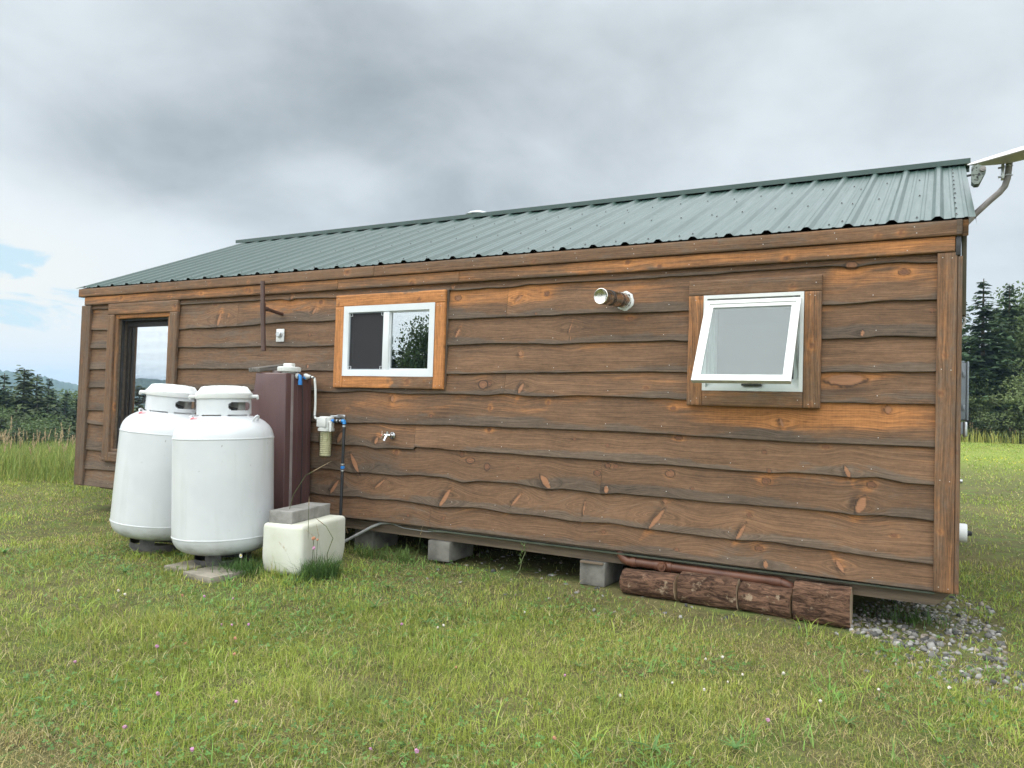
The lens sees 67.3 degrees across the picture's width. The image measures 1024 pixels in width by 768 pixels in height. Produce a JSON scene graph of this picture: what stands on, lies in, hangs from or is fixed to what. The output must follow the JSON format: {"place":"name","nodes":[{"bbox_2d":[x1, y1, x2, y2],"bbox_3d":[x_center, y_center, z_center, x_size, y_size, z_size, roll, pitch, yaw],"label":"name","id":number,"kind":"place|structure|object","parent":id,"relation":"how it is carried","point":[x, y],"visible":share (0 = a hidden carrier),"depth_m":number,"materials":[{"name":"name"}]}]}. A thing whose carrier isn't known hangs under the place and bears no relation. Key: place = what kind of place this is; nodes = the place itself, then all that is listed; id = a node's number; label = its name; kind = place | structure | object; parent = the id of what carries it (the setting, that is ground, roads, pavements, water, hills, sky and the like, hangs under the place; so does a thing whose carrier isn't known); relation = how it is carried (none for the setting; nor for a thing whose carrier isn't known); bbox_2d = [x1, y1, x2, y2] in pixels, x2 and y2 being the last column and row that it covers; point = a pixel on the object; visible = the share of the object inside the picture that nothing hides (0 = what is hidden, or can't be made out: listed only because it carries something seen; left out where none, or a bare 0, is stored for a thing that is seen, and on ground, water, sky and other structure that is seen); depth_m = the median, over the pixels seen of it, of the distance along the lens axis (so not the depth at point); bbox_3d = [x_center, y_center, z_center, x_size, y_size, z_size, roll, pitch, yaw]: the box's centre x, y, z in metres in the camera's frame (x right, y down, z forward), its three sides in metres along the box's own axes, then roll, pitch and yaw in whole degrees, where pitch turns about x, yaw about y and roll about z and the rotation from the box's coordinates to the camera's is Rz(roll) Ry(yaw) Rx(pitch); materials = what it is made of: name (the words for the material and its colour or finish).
{"place":"outdoors","nodes":[
{"label":"outdoors","id":0,"kind":"place"},
{"bbox_2d":[0,416,75,483],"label":"tall grass","id":1,"kind":"structure","parent":0,"point":[37,459],"depth_m":12.16,"materials":[{"name":"green plant"}]},
{"bbox_2d":[0,370,77,399],"bbox_3d":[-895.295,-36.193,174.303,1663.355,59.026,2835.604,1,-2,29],"label":"hills","id":2,"kind":"structure","parent":0,"point":[58,385],"depth_m":1137.61,"materials":[{"name":"green plant"}]},
{"bbox_2d":[0,441,1023,767],"bbox_3d":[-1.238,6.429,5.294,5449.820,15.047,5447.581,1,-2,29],"label":"ground","id":3,"kind":"structure","parent":0,"point":[976,546],"depth_m":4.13,"materials":[{"name":"green plant"}]},
{"bbox_2d":[0,417,12,431],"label":"spruce tree","id":4,"kind":"object","parent":3,"relation":"on","point":[4,420],"visible":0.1,"depth_m":47.08,"materials":[{"name":"green plant"}]},
{"bbox_2d":[0,420,22,446],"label":"spruce tree","id":5,"kind":"object","parent":3,"relation":"on","point":[16,428],"visible":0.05,"depth_m":45.88,"materials":[{"name":"green plant"}]},
{"bbox_2d":[2,431,21,446],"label":"spruce tree","id":6,"kind":"object","parent":3,"relation":"on","point":[12,433],"visible":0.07,"depth_m":44.06,"materials":[{"name":"green plant"}]},
{"bbox_2d":[0,373,24,415],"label":"spruce tree","id":7,"kind":"object","parent":3,"relation":"on","point":[2,391],"visible":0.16,"depth_m":58.26,"materials":[{"name":"green plant"}]},
{"bbox_2d":[0,406,27,430],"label":"broadleaf tree","id":8,"kind":"object","parent":3,"relation":"on","point":[3,412],"visible":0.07,"depth_m":50.37,"materials":[{"name":"green plant"}]},
{"bbox_2d":[6,409,28,422],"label":"spruce tree","id":9,"kind":"object","parent":3,"relation":"on","point":[18,414],"visible":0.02,"depth_m":53.30,"materials":[{"name":"green plant"}]},
{"bbox_2d":[19,431,31,447],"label":"spruce tree","id":10,"kind":"object","parent":3,"relation":"on","point":[25,438],"visible":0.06,"depth_m":44.10,"materials":[{"name":"green plant"}]},
{"bbox_2d":[0,365,62,419],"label":"spruce tree","id":11,"kind":"object","parent":3,"relation":"on","point":[24,386],"visible":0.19,"depth_m":58.83,"materials":[{"name":"green plant"}]},
{"bbox_2d":[0,420,63,450],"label":"broadleaf tree","id":12,"kind":"object","parent":3,"relation":"on","point":[31,430],"visible":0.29,"depth_m":46.39,"materials":[{"name":"green plant"}]},
{"bbox_2d":[1,424,72,441],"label":"broadleaf tree","id":13,"kind":"object","parent":3,"relation":"on","point":[51,432],"visible":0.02,"depth_m":48.59,"materials":[{"name":"green plant"}]},
{"bbox_2d":[18,374,63,419],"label":"spruce tree","id":14,"kind":"object","parent":3,"relation":"on","point":[36,385],"visible":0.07,"depth_m":60.38,"materials":[{"name":"green plant"}]},
{"bbox_2d":[18,394,65,432],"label":"spruce tree","id":15,"kind":"object","parent":3,"relation":"on","point":[34,408],"visible":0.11,"depth_m":57.96,"materials":[{"name":"green plant"}]},
{"bbox_2d":[20,412,75,437],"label":"broadleaf tree","id":16,"kind":"object","parent":3,"relation":"on","point":[57,423],"visible":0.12,"depth_m":51.46,"materials":[{"name":"green plant"}]},
{"bbox_2d":[37,405,60,422],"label":"spruce tree","id":17,"kind":"object","parent":3,"relation":"on","point":[43,410],"visible":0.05,"depth_m":57.44,"materials":[{"name":"green plant"}]},
{"bbox_2d":[44,378,61,421],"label":"spruce tree","id":18,"kind":"object","parent":3,"relation":"on","point":[49,382],"visible":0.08,"depth_m":61.69,"materials":[{"name":"green plant"}]},
{"bbox_2d":[37,390,77,400],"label":"broadleaf tree","id":19,"kind":"object","parent":3,"relation":"on","point":[61,394],"visible":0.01,"depth_m":79.69,"materials":[{"name":"green plant"}]},
{"bbox_2d":[47,389,77,421],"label":"broadleaf tree","id":20,"kind":"object","parent":3,"relation":"on","point":[72,400],"visible":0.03,"depth_m":77.10,"materials":[{"name":"green plant"}]},
{"bbox_2d":[56,391,72,415],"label":"spruce tree","id":21,"kind":"object","parent":3,"relation":"on","point":[68,395],"visible":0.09,"depth_m":69.01,"materials":[{"name":"green plant"}]},
{"bbox_2d":[55,399,73,421],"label":"spruce tree","id":22,"kind":"object","parent":3,"relation":"on","point":[65,408],"visible":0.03,"depth_m":62.95,"materials":[{"name":"green plant"}]},
{"bbox_2d":[56,419,76,451],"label":"spruce tree","id":23,"kind":"object","parent":3,"relation":"on","point":[72,429],"visible":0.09,"depth_m":47.09,"materials":[{"name":"green plant"}]},
{"bbox_2d":[61,415,72,429],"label":"spruce tree","id":24,"kind":"object","parent":3,"relation":"on","point":[67,418],"visible":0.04,"depth_m":55.43,"materials":[{"name":"green plant"}]},
{"bbox_2d":[60,398,77,425],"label":"spruce tree","id":25,"kind":"object","parent":3,"relation":"on","point":[74,411],"visible":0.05,"depth_m":62.47,"materials":[{"name":"green plant"}]},
{"bbox_2d":[131,543,176,553],"bbox_3d":[-3.024,1.404,6.550,0.302,0.037,0.283,1,-2,23],"label":"paver","id":26,"kind":"object","parent":3,"relation":"on","point":[159,544],"visible":0.27,"depth_m":6.47,"materials":[{"name":"grey concrete"}]},
{"bbox_2d":[109,383,198,551],"bbox_3d":[-2.961,0.693,6.566,0.758,1.388,0.758,4,-2,26],"label":"propane tank","id":27,"kind":"object","parent":3,"relation":"on","point":[140,513],"visible":0.77,"depth_m":6.23,"materials":[{"name":"metal"}]},
{"bbox_2d":[164,560,200,571],"bbox_3d":[-2.472,1.398,5.885,0.232,0.042,0.272,1,-2,25],"label":"paver","id":28,"kind":"object","parent":3,"relation":"on","point":[191,563],"visible":0.49,"depth_m":5.81,"materials":[{"name":"grey concrete"}]},
{"bbox_2d":[183,565,245,583],"bbox_3d":[-2.176,1.393,5.625,0.322,0.051,0.302,1,-2,32],"label":"paver","id":29,"kind":"object","parent":3,"relation":"on","point":[206,574],"visible":0.82,"depth_m":5.55,"materials":[{"name":"grey concrete"}]},
{"bbox_2d":[171,385,273,567],"bbox_3d":[-2.268,0.705,6.055,0.758,1.388,0.758,-1,-2,29],"label":"propane tank","id":30,"kind":"object","parent":3,"relation":"on","point":[222,497],"visible":0.99,"depth_m":5.75,"materials":[{"name":"metal"}]},
{"bbox_2d":[207,554,264,578],"bbox_3d":[-2.022,1.339,5.687,0.567,0.163,0.552,2,-2,-12],"label":"grass tuft","id":31,"kind":"object","parent":3,"relation":"on","point":[237,566],"visible":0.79,"depth_m":5.69,"materials":[{"name":"green plant"}]},
{"bbox_2d":[245,363,311,508],"bbox_3d":[-2.106,0.632,6.919,0.572,1.632,0.320,1,-2,29],"label":"water tank","id":32,"kind":"object","parent":3,"relation":"on","point":[281,406],"visible":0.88,"depth_m":6.77,"materials":[{"name":"brown plastic"}]},
{"bbox_2d":[248,364,282,371],"bbox_3d":[-2.200,-0.147,7.022,0.160,0.036,0.370,1,7,35],"label":"plank","id":33,"kind":"object","parent":32,"relation":"on","point":[263,368],"visible":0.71,"depth_m":6.90,"materials":[{"name":"grey wood"}]},
{"bbox_2d":[310,376,316,419],"bbox_3d":[-1.746,0.122,6.838,0.143,0.392,0.025,1,-2,29],"label":"inlet pipe","id":34,"kind":"object","parent":32,"relation":"attached to","point":[315,396],"visible":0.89,"depth_m":6.83,"materials":[{"name":"white plastic"}]},
{"bbox_2d":[262,515,344,575],"bbox_3d":[-1.619,1.244,6.021,0.356,0.378,0.651,1,-2,18],"label":"foam box","id":35,"kind":"object","parent":3,"relation":"on","point":[295,540],"visible":0.73,"depth_m":5.75,"materials":[{"name":"white plastic"}]},
{"bbox_2d":[269,502,329,523],"bbox_3d":[-1.659,1.011,6.046,0.198,0.094,0.573,1,-2,16],"label":"concrete block","id":36,"kind":"object","parent":35,"relation":"on","point":[293,514],"depth_m":5.90,"materials":[{"name":"grey concrete"}]},
{"bbox_2d":[289,463,327,508],"bbox_3d":[-1.576,0.970,5.894,0.360,0.768,0.013,2,-2,1],"label":"grass stalk","id":37,"kind":"object","parent":3,"relation":"on","point":[302,480],"depth_m":5.90,"materials":[{"name":"brown plant"}]},
{"bbox_2d":[272,524,354,585],"bbox_3d":[-1.448,1.235,5.701,0.652,0.417,0.658,1,-2,29],"label":"grass tuft","id":38,"kind":"object","parent":3,"relation":"on","point":[323,570],"visible":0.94,"depth_m":5.65,"materials":[{"name":"green plant"}]},
{"bbox_2d":[311,536,315,565],"bbox_3d":[-1.476,1.280,5.706,0.028,0.302,0.042,1,-2,13],"label":"red clover","id":39,"kind":"object","parent":3,"relation":"on","point":[313,538],"visible":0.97,"depth_m":5.71,"materials":[{"name":"plant"}]},
{"bbox_2d":[317,519,332,565],"bbox_3d":[-1.391,1.215,5.691,0.170,0.437,0.019,1,-2,24],"label":"grass stalk","id":40,"kind":"object","parent":3,"relation":"on","point":[331,541],"depth_m":5.67,"materials":[{"name":"brown plant"}]},
{"bbox_2d":[354,529,397,549],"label":"concrete block","id":41,"kind":"structure","parent":3,"relation":"on","point":[378,539],"depth_m":6.91,"materials":[{"name":"grey concrete"}]},
{"bbox_2d":[345,529,407,562],"bbox_3d":[-1.186,1.353,6.498,0.766,0.238,0.434,1,-2,13],"label":"grass tuft","id":42,"kind":"object","parent":3,"relation":"on","point":[365,552],"visible":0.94,"depth_m":6.49,"materials":[{"name":"green plant"}]},
{"bbox_2d":[376,526,422,563],"bbox_3d":[-0.863,1.320,6.368,0.518,0.316,0.360,1,-2,9],"label":"grass tuft","id":43,"kind":"object","parent":3,"relation":"on","point":[403,559],"visible":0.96,"depth_m":6.36,"materials":[{"name":"green plant"}]},
{"bbox_2d":[428,539,473,562],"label":"concrete block","id":44,"kind":"structure","parent":3,"relation":"on","point":[443,551],"depth_m":6.35,"materials":[{"name":"grey concrete"}]},
{"bbox_2d":[515,542,525,575],"bbox_3d":[0.068,1.344,5.915,0.107,0.273,0.066,2,-2,0],"label":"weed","id":45,"kind":"object","parent":3,"relation":"on","point":[524,547],"visible":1,"depth_m":5.91,"materials":[{"name":"green plant"}]},
{"bbox_2d":[74,158,976,606],"bbox_3d":[-0.060,-0.340,8.550,8.835,3.680,5.098,1,-2,29],"label":"cabin","id":46,"kind":"object","parent":3,"relation":"on","point":[762,382],"visible":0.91,"depth_m":5.69,"materials":[{"name":"brown wood"}]},
{"bbox_2d":[101,300,179,461],"bbox_3d":[-3.936,-0.010,8.245,1.152,1.725,0.162,1,-2,29],"label":"window","id":47,"kind":"structure","parent":46,"relation":"in","point":[143,337],"depth_m":8.39,"materials":[{"name":"brown wood"}]},
{"bbox_2d":[317,415,344,455],"bbox_3d":[-1.605,0.459,6.781,0.187,0.380,0.202,1,-2,29],"label":"water filter","id":48,"kind":"object","parent":46,"relation":"attached to","point":[325,425],"visible":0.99,"depth_m":6.72,"materials":[{"name":"white plastic"}]},
{"bbox_2d":[331,419,345,515],"bbox_3d":[-1.526,0.892,6.684,0.158,1.174,0.037,1,-2,29],"label":"outlet pipe","id":49,"kind":"object","parent":48,"relation":"attached to","point":[343,421],"visible":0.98,"depth_m":6.65,"materials":[{"name":"plastic"}]},
{"bbox_2d":[345,522,399,542],"bbox_3d":[-1.272,1.329,6.705,0.676,0.305,0.057,1,-2,23],"label":"conduit","id":50,"kind":"object","parent":46,"relation":"attached to","point":[364,531],"visible":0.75,"depth_m":6.69,"materials":[{"name":"grey plastic"}]},
{"bbox_2d":[333,289,449,389],"bbox_3d":[-1.045,-0.371,6.629,1.192,0.833,0.102,1,-2,29],"label":"window","id":51,"kind":"structure","parent":46,"relation":"in","point":[364,323],"depth_m":6.63,"materials":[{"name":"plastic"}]},
{"bbox_2d":[686,274,822,408],"bbox_3d":[1.548,-0.282,5.032,0.862,0.859,0.500,1,-2,29],"label":"window","id":52,"kind":"structure","parent":46,"relation":"in","point":[749,338],"depth_m":5.15,"materials":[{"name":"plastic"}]},
{"bbox_2d":[966,164,985,187],"bbox_3d":[3.073,-1.380,5.093,0.110,0.130,0.111,1,-2,29],"label":"floodlight","id":53,"kind":"object","parent":46,"relation":"attached to","point":[978,172],"visible":1,"depth_m":5.06,"materials":[{"name":"grey paint"}]},
{"bbox_2d":[967,146,1023,223],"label":"satellite dish","id":54,"kind":"object","parent":46,"relation":"attached to","point":[1008,158],"visible":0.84,"depth_m":5.35,"materials":[{"name":"white metal"}]},
{"bbox_2d":[580,559,622,586],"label":"concrete block","id":55,"kind":"structure","parent":3,"relation":"on","point":[606,574],"depth_m":5.68,"materials":[{"name":"grey concrete"}]},
{"bbox_2d":[580,560,603,565],"bbox_3d":[0.673,1.324,5.816,0.180,0.014,0.380,1,-2,29],"label":"shim","id":56,"kind":"object","parent":55,"relation":"on","point":[590,562],"visible":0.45,"depth_m":5.65,"materials":[{"name":"brown wood"}]},
{"bbox_2d":[619,568,678,600],"bbox_3d":[0.975,1.400,5.389,0.400,0.182,0.188,-1,-3,32],"label":"log","id":57,"kind":"object","parent":3,"relation":"on","point":[655,584],"visible":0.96,"depth_m":5.32,"materials":[{"name":"brown wood"}]},
{"bbox_2d":[677,571,740,610],"bbox_3d":[1.340,1.394,5.201,0.395,0.207,0.218,0,-2,27],"label":"log","id":58,"kind":"object","parent":3,"relation":"on","point":[711,590],"visible":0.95,"depth_m":5.12,"materials":[{"name":"brown wood"}]},
{"bbox_2d":[738,581,792,618],"bbox_3d":[1.671,1.408,5.032,0.329,0.194,0.201,2,-1,31],"label":"log","id":59,"kind":"object","parent":3,"relation":"on","point":[765,599],"visible":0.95,"depth_m":4.96,"materials":[{"name":"brown wood"}]},
{"bbox_2d":[792,579,852,628],"bbox_3d":[1.974,1.385,4.879,0.340,0.250,0.250,1,-2,27],"label":"log","id":60,"kind":"object","parent":3,"relation":"on","point":[823,602],"visible":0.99,"depth_m":4.78,"materials":[{"name":"brown wood"}]},
{"bbox_2d":[853,597,973,630],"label":"gravel","id":61,"kind":"structure","parent":3,"relation":"on","point":[928,617],"depth_m":4.92,"materials":[{"name":"grey gravel"}]},
{"bbox_2d":[962,302,976,362],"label":"spruce tree","id":62,"kind":"object","parent":3,"relation":"on","point":[966,327],"visible":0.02,"depth_m":53.37,"materials":[{"name":"green plant"}]},
{"bbox_2d":[961,392,996,440],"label":"shrub","id":63,"kind":"object","parent":3,"relation":"on","point":[971,429],"visible":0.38,"depth_m":48.08,"materials":[{"name":"green plant"}]},
{"bbox_2d":[962,331,1000,397],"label":"broadleaf tree","id":64,"kind":"object","parent":3,"relation":"on","point":[963,343],"visible":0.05,"depth_m":49.79,"materials":[{"name":"green plant"}]},
{"bbox_2d":[964,361,1003,435],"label":"broadleaf tree","id":65,"kind":"object","parent":3,"relation":"on","point":[976,385],"visible":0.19,"depth_m":48.78,"materials":[{"name":"green plant"}]},
{"bbox_2d":[961,278,1023,442],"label":"spruce tree","id":66,"kind":"object","parent":3,"relation":"on","point":[983,318],"visible":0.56,"depth_m":48.84,"materials":[{"name":"green plant"}]},
{"bbox_2d":[966,281,1023,374],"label":"broadleaf tree","id":67,"kind":"object","parent":3,"relation":"on","point":[1021,307],"visible":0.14,"depth_m":51.61,"materials":[{"name":"green plant"}]},
{"bbox_2d":[969,373,1023,443],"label":"shrub","id":68,"kind":"object","parent":3,"relation":"on","point":[1018,384],"visible":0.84,"depth_m":46.93,"materials":[{"name":"green plant"}]},
{"bbox_2d":[972,317,1023,428],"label":"broadleaf tree","id":69,"kind":"object","parent":3,"relation":"on","point":[1018,345],"visible":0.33,"depth_m":49.24,"materials":[{"name":"green plant"}]},
{"bbox_2d":[972,397,1023,442],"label":"shrub","id":70,"kind":"object","parent":3,"relation":"on","point":[998,414],"visible":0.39,"depth_m":47.49,"materials":[{"name":"green plant"}]},
{"bbox_2d":[985,284,1023,427],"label":"spruce tree","id":71,"kind":"object","parent":3,"relation":"on","point":[1010,313],"visible":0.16,"depth_m":50.45,"materials":[{"name":"green plant"}]},
{"bbox_2d":[1006,393,1023,443],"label":"shrub","id":72,"kind":"object","parent":3,"relation":"on","point":[1020,436],"visible":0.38,"depth_m":46.75,"materials":[{"name":"green plant"}]},
{"bbox_2d":[0,0,1023,384],"label":"sky","id":73,"kind":"structure","parent":0,"point":[136,135],"materials":[{"name":"grey"}]},
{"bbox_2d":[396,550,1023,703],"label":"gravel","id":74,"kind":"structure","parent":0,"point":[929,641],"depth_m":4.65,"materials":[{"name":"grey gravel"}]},
{"bbox_2d":[961,423,1023,443],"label":"tall grass","id":75,"kind":"structure","parent":0,"point":[979,437],"depth_m":46.60,"materials":[{"name":"green plant"}]}
]}

